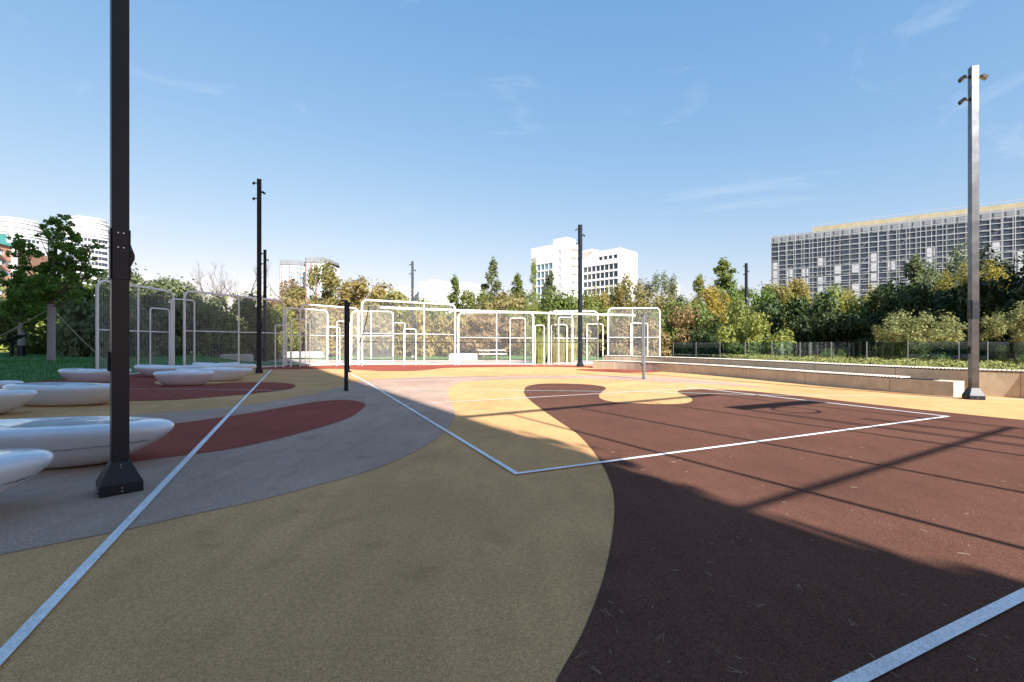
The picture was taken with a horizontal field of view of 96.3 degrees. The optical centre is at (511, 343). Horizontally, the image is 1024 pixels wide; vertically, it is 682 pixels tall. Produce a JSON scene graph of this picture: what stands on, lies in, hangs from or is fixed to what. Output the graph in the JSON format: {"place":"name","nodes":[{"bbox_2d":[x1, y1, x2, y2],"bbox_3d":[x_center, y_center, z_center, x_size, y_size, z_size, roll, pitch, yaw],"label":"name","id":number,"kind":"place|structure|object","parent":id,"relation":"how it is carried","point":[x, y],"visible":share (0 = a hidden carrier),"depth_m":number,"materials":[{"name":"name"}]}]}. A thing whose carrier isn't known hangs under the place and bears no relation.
{"place":"outdoors","nodes":[
{"label":"outdoors","id":0,"kind":"place"},
{"bbox_2d":[0,352,262,382],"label":"lawn","id":1,"kind":"structure","parent":0,"point":[55,374],"depth_m":20.53,"materials":[{"name":"green plant"}]},
{"bbox_2d":[0,269,46,344],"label":"young maple","id":2,"kind":"object","parent":1,"relation":"on","point":[22,308],"visible":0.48,"depth_m":29.79,"materials":[{"name":"green plant"}]},
{"bbox_2d":[0,214,106,362],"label":"young maple","id":3,"kind":"object","parent":1,"relation":"on","point":[53,265],"visible":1,"depth_m":21.87,"materials":[{"name":"green plant"}]},
{"bbox_2d":[0,272,162,353],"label":"bushy tree","id":4,"kind":"object","parent":1,"relation":"on","point":[35,343],"visible":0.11,"depth_m":33.89,"materials":[{"name":"green plant"}]},
{"bbox_2d":[46,295,197,356],"bbox_3d":[-26.073,-0.736,31.191,8.022,4.803,8.120,0,0,-13],"label":"bushy tree","id":5,"kind":"object","parent":1,"relation":"on","point":[72,343],"visible":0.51,"depth_m":29.19,"materials":[{"name":"green plant"}]},
{"bbox_2d":[105,273,197,331],"bbox_3d":[-31.234,-2.361,39.975,7.565,7.756,6.615,0,0,-26],"label":"broadleaf tree","id":6,"kind":"object","parent":1,"relation":"on","point":[163,283],"visible":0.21,"depth_m":39.31,"materials":[{"name":"green plant"}]},
{"bbox_2d":[151,277,227,355],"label":"bushy tree","id":7,"kind":"object","parent":1,"relation":"on","point":[211,298],"visible":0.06,"depth_m":42.13,"materials":[{"name":"green plant"}]},
{"bbox_2d":[166,290,267,358],"bbox_3d":[-23.493,-1.257,36.794,7.455,5.745,7.365,0,0,39],"label":"bushy tree","id":8,"kind":"object","parent":1,"relation":"on","point":[208,343],"visible":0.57,"depth_m":34.99,"materials":[{"name":"green plant"}]},
{"bbox_2d":[221,289,282,360],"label":"bushy tree","id":9,"kind":"object","parent":1,"relation":"on","point":[270,339],"visible":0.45,"depth_m":37.06,"materials":[{"name":"green plant"}]},
{"bbox_2d":[35,374,295,400],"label":"red paving","id":10,"kind":"structure","parent":0,"point":[143,387],"depth_m":13.69,"materials":[{"name":"rubber"}]},
{"bbox_2d":[58,368,131,382],"bbox_3d":[-14.720,1.127,16.200,2.350,0.505,0.960,0,0,-2],"label":"lounge bench","id":11,"kind":"object","parent":10,"relation":"on","point":[87,375],"visible":0.67,"depth_m":15.82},
{"bbox_2d":[95,280,174,374],"bbox_3d":[-16.146,-0.580,19.862,0.171,3.941,3.663,0,0,6],"label":"frame","id":12,"kind":"object","parent":10,"relation":"on","point":[97,349],"visible":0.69,"depth_m":20.11,"materials":[{"name":"white metal"}]},
{"bbox_2d":[133,364,210,376],"bbox_3d":[-14.000,1.126,18.900,3.200,0.508,1.162,0,0,5],"label":"lounge bench","id":13,"kind":"object","parent":10,"relation":"on","point":[148,370],"visible":0.66,"depth_m":18.48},
{"bbox_2d":[153,370,213,385],"bbox_3d":[-10.850,1.144,15.200,1.750,0.473,1.115,0,0,-3],"label":"lounge bench","id":14,"kind":"object","parent":10,"relation":"on","point":[181,377],"visible":1,"depth_m":14.80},
{"bbox_2d":[0,375,767,553],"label":"mauve paving","id":15,"kind":"structure","parent":0,"point":[43,507],"depth_m":5.11,"materials":[{"name":"rubber"}]},
{"bbox_2d":[0,448,54,494],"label":"lounge bench","id":16,"kind":"object","parent":15,"relation":"on","point":[18,466],"visible":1,"depth_m":3.74,"materials":[{"name":"grey plastic"}]},
{"bbox_2d":[96,0,143,497],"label":"floodlight mast","id":17,"kind":"object","parent":15,"relation":"on","point":[119,474],"visible":1,"depth_m":4.26,"materials":[{"name":"black metal"}]},
{"bbox_2d":[53,400,364,468],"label":"red paving","id":18,"kind":"structure","parent":15,"relation":"on","point":[230,432],"depth_m":7.52,"materials":[{"name":"rubber"}]},
{"bbox_2d":[0,416,174,468],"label":"lounge bench","id":19,"kind":"object","parent":18,"relation":"on","point":[72,441],"visible":0.75,"depth_m":5.01,"materials":[{"name":"grey plastic"}]},
{"bbox_2d":[343,300,351,390],"bbox_3d":[-4.801,0.069,13.373,0.232,2.641,0.164,0,0,-24],"label":"net post","id":20,"kind":"object","parent":15,"relation":"on","point":[346,336],"visible":0.98,"depth_m":13.31,"materials":[{"name":"grey metal"}]},
{"bbox_2d":[351,303,639,355],"bbox_3d":[0.147,-0.384,15.563,10.712,1.593,0.038,0,0,-24],"label":"volleyball net","id":21,"kind":"object","parent":20,"relation":"attached to","point":[438,309],"visible":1,"depth_m":15.44,"materials":[{"name":"grey fabric"}]},
{"bbox_2d":[255,365,592,370],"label":"red paving","id":22,"kind":"structure","parent":0,"point":[393,367],"depth_m":27.23,"materials":[{"name":"rubber"}]},
{"bbox_2d":[170,290,290,367],"bbox_3d":[-14.267,-0.560,23.841,0.201,3.899,6.649,0,0,22],"label":"frame","id":23,"kind":"object","parent":22,"relation":"on","point":[184,299],"visible":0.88,"depth_m":23.27,"materials":[{"name":"white metal"}]},
{"bbox_2d":[291,304,358,366],"bbox_3d":[-11.321,-0.485,27.913,3.896,3.749,0.181,0,0,-28],"label":"frame","id":24,"kind":"object","parent":22,"relation":"on","point":[300,319],"visible":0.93,"depth_m":27.71,"materials":[{"name":"white metal"}]},
{"bbox_2d":[361,299,455,364],"bbox_3d":[-6.541,-0.694,29.026,5.950,4.168,0.193,0,0,-4],"label":"frame","id":25,"kind":"object","parent":22,"relation":"on","point":[424,329],"visible":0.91,"depth_m":29.00,"materials":[{"name":"white metal"}]},
{"bbox_2d":[457,312,544,364],"bbox_3d":[-0.711,-0.316,29.228,5.572,3.412,0.213,0,0,0],"label":"frame","id":26,"kind":"object","parent":22,"relation":"on","point":[496,337],"visible":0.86,"depth_m":29.25,"materials":[{"name":"white metal"}]},
{"bbox_2d":[575,224,584,366],"bbox_3d":[4.061,-2.828,27.224,0.566,8.435,0.397,0,0,-30],"label":"floodlight mast","id":27,"kind":"object","parent":22,"relation":"on","point":[579,362],"visible":0.99,"depth_m":27.17,"materials":[{"name":"black metal"}]},
{"bbox_2d":[267,359,594,364],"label":"path","id":28,"kind":"structure","parent":0,"point":[589,362],"depth_m":33.17,"materials":[{"name":"red rubber"}]},
{"bbox_2d":[262,249,268,360],"bbox_3d":[-19.407,-2.975,35.986,0.607,8.731,0.338,0,0,-20],"label":"floodlight mast","id":29,"kind":"object","parent":28,"relation":"on","point":[265,260],"visible":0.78,"depth_m":35.90,"materials":[{"name":"black metal"}]},
{"bbox_2d":[285,307,339,365],"bbox_3d":[-12.937,-0.433,30.001,0.181,3.647,4.412,0,0,23],"label":"frame","id":30,"kind":"object","parent":28,"relation":"on","point":[306,340],"visible":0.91,"depth_m":29.56,"materials":[{"name":"white metal"}]},
{"bbox_2d":[351,311,404,361],"bbox_3d":[-10.028,-0.526,34.279,4.107,3.833,0.181,0,0,0],"label":"frame","id":31,"kind":"object","parent":28,"relation":"on","point":[386,345],"visible":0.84,"depth_m":34.34,"materials":[{"name":"white metal"}]},
{"bbox_2d":[548,310,602,364],"bbox_3d":[4.164,-0.389,29.816,3.699,3.557,0.384,0,0,-8],"label":"frame","id":32,"kind":"object","parent":28,"relation":"on","point":[572,338],"visible":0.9,"depth_m":29.88,"materials":[{"name":"white metal"}]},
{"bbox_2d":[32,358,927,381],"bbox_3d":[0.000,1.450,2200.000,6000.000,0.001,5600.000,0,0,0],"label":"ground","id":33,"kind":"structure","parent":0,"point":[394,359],"depth_m":40.87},
{"bbox_2d":[0,234,48,299],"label":"apartment building","id":34,"kind":"structure","parent":33,"relation":"on","point":[5,260],"depth_m":146.81,"materials":[{"name":"orange brick"}]},
{"bbox_2d":[0,216,52,255],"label":"round tower","id":35,"kind":"structure","parent":33,"relation":"on","point":[26,228],"depth_m":255.74,"materials":[{"name":"white concrete"}]},
{"bbox_2d":[61,216,109,295],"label":"round tower","id":36,"kind":"structure","parent":33,"relation":"on","point":[89,229],"depth_m":243.76,"materials":[{"name":"white concrete"}]},
{"bbox_2d":[280,260,304,296],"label":"apartment tower","id":37,"kind":"structure","parent":33,"relation":"on","point":[287,269],"depth_m":299.90,"materials":[{"name":"white concrete"}]},
{"bbox_2d":[305,257,338,300],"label":"apartment tower","id":38,"kind":"structure","parent":33,"relation":"on","point":[309,261],"depth_m":289.90,"materials":[{"name":"white concrete"}]},
{"bbox_2d":[419,280,449,313],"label":"slab block","id":39,"kind":"structure","parent":33,"relation":"on","point":[434,290],"depth_m":399.60,"materials":[{"name":"white concrete"}]},
{"bbox_2d":[531,237,577,306],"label":"apartment building","id":40,"kind":"structure","parent":33,"relation":"on","point":[559,257],"depth_m":211.82,"materials":[{"name":"white concrete"}]},
{"bbox_2d":[582,248,636,307],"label":"apartment building","id":41,"kind":"structure","parent":33,"relation":"on","point":[600,269],"depth_m":206.19,"materials":[{"name":"white concrete"}]},
{"bbox_2d":[607,307,660,355],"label":"frame","id":42,"kind":"object","parent":33,"relation":"on","point":[632,337],"visible":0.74,"depth_m":29.90,"materials":[{"name":"white metal"}]},
{"bbox_2d":[771,199,1023,305],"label":"office building","id":43,"kind":"structure","parent":33,"relation":"on","point":[862,254],"depth_m":177.78,"materials":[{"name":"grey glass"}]},
{"bbox_2d":[772,250,1023,305],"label":"window","id":44,"kind":"structure","parent":43,"relation":"in","point":[864,276],"depth_m":181.70,"materials":[{"name":"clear glass"}]},
{"bbox_2d":[867,281,964,364],"bbox_3d":[27.788,-1.202,31.174,6.788,5.626,6.870,0,0,-21],"label":"bushy tree","id":45,"kind":"object","parent":33,"relation":"on","point":[885,308],"visible":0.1,"depth_m":31.11,"materials":[{"name":"green plant"}]},
{"bbox_2d":[926,260,983,301],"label":"broadleaf tree","id":46,"kind":"object","parent":33,"relation":"on","point":[946,282],"visible":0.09,"depth_m":33.63,"materials":[{"name":"plant"}]},
{"bbox_2d":[888,274,1023,366],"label":"bushy tree","id":47,"kind":"object","parent":33,"relation":"on","point":[907,305],"visible":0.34,"depth_m":27.23,"materials":[{"name":"green plant"}]},
{"bbox_2d":[946,270,1023,367],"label":"bushy tree","id":48,"kind":"object","parent":33,"relation":"on","point":[993,301],"visible":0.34,"depth_m":25.39,"materials":[{"name":"green plant"}]},
{"bbox_2d":[979,258,1022,293],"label":"broadleaf tree","id":49,"kind":"object","parent":33,"relation":"on","point":[994,272],"visible":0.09,"depth_m":33.49,"materials":[{"name":"yellow plant"}]},
{"bbox_2d":[0,365,1023,681],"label":"yellow paving","id":50,"kind":"structure","parent":0,"point":[446,557],"depth_m":2.87,"materials":[{"name":"rubber"}]},
{"bbox_2d":[0,389,37,413],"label":"lounge bench","id":51,"kind":"object","parent":50,"relation":"on","point":[12,399],"visible":1,"depth_m":8.87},
{"bbox_2d":[2,382,109,405],"bbox_3d":[-10.080,1.140,10.350,2.500,0.480,0.951,0,0,-4],"label":"lounge bench","id":52,"kind":"object","parent":50,"relation":"on","point":[65,393],"visible":0.72,"depth_m":10.01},
{"bbox_2d":[0,370,270,664],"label":"court line","id":53,"kind":"object","parent":50,"relation":"on","point":[19,636],"visible":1,"depth_m":2.84,"materials":[{"name":"paint"}]},
{"bbox_2d":[175,367,251,380],"bbox_3d":[-11.050,1.143,17.000,2.750,0.473,0.960,0,0,0],"label":"lounge bench","id":54,"kind":"object","parent":50,"relation":"on","point":[227,373],"visible":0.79,"depth_m":16.69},
{"bbox_2d":[252,179,265,372],"bbox_3d":[-11.804,-3.131,21.362,0.574,9.042,0.386,0,0,-28],"label":"floodlight mast","id":55,"kind":"object","parent":50,"relation":"on","point":[259,369],"visible":0.99,"depth_m":21.33,"materials":[{"name":"black metal"}]},
{"bbox_2d":[349,373,516,472],"bbox_3d":[-3.711,1.377,13.049,0.143,0.001,17.971,0,0,-25],"label":"court line","id":56,"kind":"object","parent":50,"relation":"on","point":[481,451],"visible":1,"depth_m":6.77,"materials":[{"name":"paint"}]},
{"bbox_2d":[593,360,963,396],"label":"seat wall","id":57,"kind":"structure","parent":50,"relation":"on","point":[909,384],"depth_m":15.31,"materials":[{"name":"beige concrete"}]},
{"bbox_2d":[603,355,1023,397],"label":"seat wall","id":58,"kind":"structure","parent":50,"relation":"on","point":[1002,383],"depth_m":13.88,"materials":[{"name":"beige concrete"}]},
{"bbox_2d":[958,65,988,399],"bbox_3d":[11.451,-2.735,11.370,0.563,8.250,0.319,0,0,16],"label":"floodlight mast","id":59,"kind":"object","parent":50,"relation":"on","point":[973,391],"visible":1,"depth_m":11.31,"materials":[{"name":"metal"}]},
{"bbox_2d":[0,0,1023,320],"label":"sky","id":60,"kind":"structure","parent":0,"point":[446,137],"materials":[{"name":"blue"}]},
{"bbox_2d":[191,351,927,360],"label":"lawn","id":61,"kind":"structure","parent":0,"point":[354,356],"depth_m":42.64,"materials":[{"name":"green plant"}]},
{"bbox_2d":[262,302,302,351],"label":"bushy tree","id":62,"kind":"object","parent":61,"relation":"on","point":[295,340],"visible":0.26,"depth_m":49.51,"materials":[{"name":"green plant"}]},
{"bbox_2d":[271,288,337,351],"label":"bushy tree","id":63,"kind":"object","parent":61,"relation":"on","point":[296,301],"visible":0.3,"depth_m":54.64,"materials":[{"name":"yellow plant"}]},
{"bbox_2d":[282,256,341,328],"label":"airy tree","id":64,"kind":"object","parent":61,"relation":"on","point":[329,280],"visible":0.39,"depth_m":58.98,"materials":[{"name":"green plant"}]},
{"bbox_2d":[308,303,378,356],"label":"bushy tree","id":65,"kind":"object","parent":61,"relation":"on","point":[332,339],"visible":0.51,"depth_m":46.02,"materials":[{"name":"beige plant"}]},
{"bbox_2d":[333,273,393,352],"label":"broadleaf tree","id":66,"kind":"object","parent":61,"relation":"on","point":[358,290],"visible":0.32,"depth_m":58.86,"materials":[{"name":"yellow plant"}]},
{"bbox_2d":[356,282,415,334],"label":"bushy tree","id":67,"kind":"object","parent":61,"relation":"on","point":[396,295],"visible":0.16,"depth_m":55.71,"materials":[{"name":"yellow plant"}]},
{"bbox_2d":[350,314,435,356],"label":"bushy tree","id":68,"kind":"object","parent":61,"relation":"on","point":[375,346],"visible":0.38,"depth_m":43.91,"materials":[{"name":"yellow plant"}]},
{"bbox_2d":[380,295,449,347],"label":"bushy tree","id":69,"kind":"object","parent":61,"relation":"on","point":[427,312],"visible":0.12,"depth_m":54.74,"materials":[{"name":"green plant"}]},
{"bbox_2d":[405,310,478,356],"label":"bushy tree","id":70,"kind":"object","parent":61,"relation":"on","point":[431,323],"visible":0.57,"depth_m":44.41,"materials":[{"name":"yellow plant"}]},
{"bbox_2d":[452,285,494,330],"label":"broadleaf tree","id":71,"kind":"object","parent":61,"relation":"on","point":[469,301],"visible":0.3,"depth_m":61.24,"materials":[{"name":"green plant"}]},
{"bbox_2d":[451,309,528,357],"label":"bushy tree","id":72,"kind":"object","parent":61,"relation":"on","point":[517,333],"visible":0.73,"depth_m":43.57,"materials":[{"name":"brown plant"}]},
{"bbox_2d":[480,256,505,305],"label":"tall tree","id":73,"kind":"object","parent":61,"relation":"on","point":[492,273],"visible":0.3,"depth_m":63.71,"materials":[{"name":"green plant"}]},
{"bbox_2d":[469,286,544,352],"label":"bushy tree","id":74,"kind":"object","parent":61,"relation":"on","point":[512,302],"visible":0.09,"depth_m":56.45,"materials":[{"name":"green plant"}]},
{"bbox_2d":[498,305,556,354],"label":"bushy tree","id":75,"kind":"object","parent":61,"relation":"on","point":[542,320],"visible":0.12,"depth_m":51.10,"materials":[{"name":"green plant"}]},
{"bbox_2d":[523,256,542,355],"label":"poplar tree","id":76,"kind":"object","parent":61,"relation":"on","point":[533,308],"visible":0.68,"depth_m":45.89,"materials":[{"name":"green plant"}]},
{"bbox_2d":[535,284,600,335],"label":"bushy tree","id":77,"kind":"object","parent":61,"relation":"on","point":[566,303],"visible":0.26,"depth_m":57.34,"materials":[{"name":"green plant"}]},
{"bbox_2d":[539,313,615,356],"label":"bushy tree","id":78,"kind":"object","parent":61,"relation":"on","point":[591,348],"visible":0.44,"depth_m":43.61,"materials":[{"name":"beige plant"}]},
{"bbox_2d":[569,291,622,336],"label":"bushy tree","id":79,"kind":"object","parent":61,"relation":"on","point":[596,305],"visible":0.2,"depth_m":60.58,"materials":[{"name":"green plant"}]},
{"bbox_2d":[606,272,649,339],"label":"broadleaf tree","id":80,"kind":"object","parent":61,"relation":"on","point":[627,287],"visible":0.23,"depth_m":61.50,"materials":[{"name":"green plant"}]},
{"bbox_2d":[595,317,673,356],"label":"bushy tree","id":81,"kind":"object","parent":61,"relation":"on","point":[621,348],"visible":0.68,"depth_m":42.01,"materials":[{"name":"beige plant"}]},
{"bbox_2d":[613,284,676,340],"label":"bushy tree","id":82,"kind":"object","parent":61,"relation":"on","point":[648,303],"visible":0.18,"depth_m":57.06,"materials":[{"name":"green plant"}]},
{"bbox_2d":[643,270,684,320],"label":"airy tree","id":83,"kind":"object","parent":61,"relation":"on","point":[673,287],"visible":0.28,"depth_m":76.35,"materials":[{"name":"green plant"}]},
{"bbox_2d":[645,294,713,355],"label":"bushy tree","id":84,"kind":"object","parent":61,"relation":"on","point":[668,326],"visible":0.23,"depth_m":44.40,"materials":[{"name":"green plant"}]},
{"bbox_2d":[663,302,716,355],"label":"bushy tree","id":85,"kind":"object","parent":61,"relation":"on","point":[683,342],"visible":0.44,"depth_m":43.45,"materials":[{"name":"brown plant"}]},
{"bbox_2d":[684,278,731,323],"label":"bushy tree","id":86,"kind":"object","parent":61,"relation":"on","point":[711,299],"visible":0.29,"depth_m":51.32,"materials":[{"name":"yellow plant"}]},
{"bbox_2d":[689,325,733,356],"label":"bushy tree","id":87,"kind":"object","parent":61,"relation":"on","point":[704,339],"visible":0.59,"depth_m":35.79,"materials":[{"name":"green plant"}]},
{"bbox_2d":[712,257,757,319],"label":"tall tree","id":88,"kind":"object","parent":61,"relation":"on","point":[721,270],"visible":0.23,"depth_m":65.84,"materials":[{"name":"green plant"}]},
{"bbox_2d":[699,295,787,346],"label":"bushy tree","id":89,"kind":"object","parent":61,"relation":"on","point":[736,309],"visible":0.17,"depth_m":38.73,"materials":[{"name":"green plant"}]},
{"bbox_2d":[722,281,783,324],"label":"bushy tree","id":90,"kind":"object","parent":61,"relation":"on","point":[756,301],"visible":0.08,"depth_m":58.40,"materials":[{"name":"green plant"}]},
{"bbox_2d":[711,309,799,358],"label":"bushy tree","id":91,"kind":"object","parent":61,"relation":"on","point":[737,338],"visible":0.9,"depth_m":31.85,"materials":[{"name":"green plant"}]},
{"bbox_2d":[765,275,811,311],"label":"broadleaf tree","id":92,"kind":"object","parent":61,"relation":"on","point":[797,285],"visible":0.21,"depth_m":58.32,"materials":[{"name":"yellow plant"}]},
{"bbox_2d":[751,291,841,358],"bbox_3d":[23.448,-1.310,38.129,7.656,5.859,7.564,0,0,-8],"label":"bushy tree","id":93,"kind":"object","parent":61,"relation":"on","point":[773,309],"visible":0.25,"depth_m":36.74,"materials":[{"name":"green plant"}]},
{"bbox_2d":[803,288,880,337],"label":"bushy tree","id":94,"kind":"object","parent":61,"relation":"on","point":[861,310],"visible":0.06,"depth_m":39.03,"materials":[{"name":"green plant"}]},
{"bbox_2d":[787,310,899,362],"bbox_3d":[23.902,-0.372,32.807,7.226,3.980,7.314,0,0,-27],"label":"bushy tree","id":95,"kind":"object","parent":61,"relation":"on","point":[816,335],"visible":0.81,"depth_m":31.39,"materials":[{"name":"green plant"}]},
{"bbox_2d":[854,270,937,339],"bbox_3d":[30.392,-2.116,35.958,6.464,7.323,5.645,0,0,-43],"label":"bushy tree","id":96,"kind":"object","parent":61,"relation":"on","point":[875,294],"visible":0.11,"depth_m":35.70,"materials":[{"name":"green plant"}]},
{"bbox_2d":[901,253,929,294],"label":"tall tree","id":97,"kind":"object","parent":61,"relation":"on","point":[914,268],"visible":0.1,"depth_m":39.83,"materials":[{"name":"green plant"}]},
{"bbox_2d":[918,227,967,294],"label":"broadleaf tree","id":98,"kind":"object","parent":61,"relation":"on","point":[930,275],"visible":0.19,"depth_m":40.97,"materials":[{"name":"green plant"}]},
{"bbox_2d":[963,230,1023,289],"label":"broadleaf tree","id":99,"kind":"object","parent":61,"relation":"on","point":[982,253],"visible":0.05,"depth_m":36.68,"materials":[{"name":"green plant"}]},
{"bbox_2d":[524,383,1023,681],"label":"brown paving","id":100,"kind":"structure","parent":0,"point":[967,472],"depth_m":3.25,"materials":[{"name":"rubber"}]},
{"bbox_2d":[514,416,948,473],"bbox_3d":[4.139,1.378,6.755,9.083,0.001,0.060,0,0,-25],"label":"court line","id":101,"kind":"object","parent":100,"relation":"on","point":[711,447],"visible":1,"depth_m":6.00,"materials":[{"name":"paint"}]},
{"bbox_2d":[832,587,1023,681],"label":"court line","id":102,"kind":"object","parent":100,"relation":"on","point":[890,661],"depth_m":2.12,"materials":[{"name":"paint"}]},
{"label":"planting bed","id":103,"kind":"structure","parent":0,"visible":0},
{"bbox_2d":[673,341,1023,369],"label":"glass fence","id":104,"kind":"object","parent":103,"relation":"on","point":[842,362],"visible":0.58,"depth_m":17.95,"materials":[{"name":"grey"}]},
{"bbox_2d":[709,353,1023,370],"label":"ground cover","id":105,"kind":"object","parent":103,"relation":"on","point":[889,362],"visible":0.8,"depth_m":15.38,"materials":[{"name":"green plant"}]},
{"bbox_2d":[868,335,912,363],"bbox_3d":[17.026,0.303,20.589,1.602,1.595,1.634,0,0,37],"label":"shrub","id":106,"kind":"object","parent":103,"relation":"on","point":[887,348],"visible":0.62,"depth_m":20.55,"materials":[{"name":"green plant"}]},
{"bbox_2d":[870,308,967,364],"bbox_3d":[17.455,-0.193,19.667,3.607,2.618,3.536,0,0,9],"label":"young tree","id":107,"kind":"object","parent":103,"relation":"on","point":[948,324],"visible":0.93,"depth_m":19.24,"materials":[{"name":"green plant"}]},
{"bbox_2d":[979,300,1023,367],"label":"young tree","id":108,"kind":"object","parent":103,"relation":"on","point":[998,325],"visible":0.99,"depth_m":18.10,"materials":[{"name":"green plant"}]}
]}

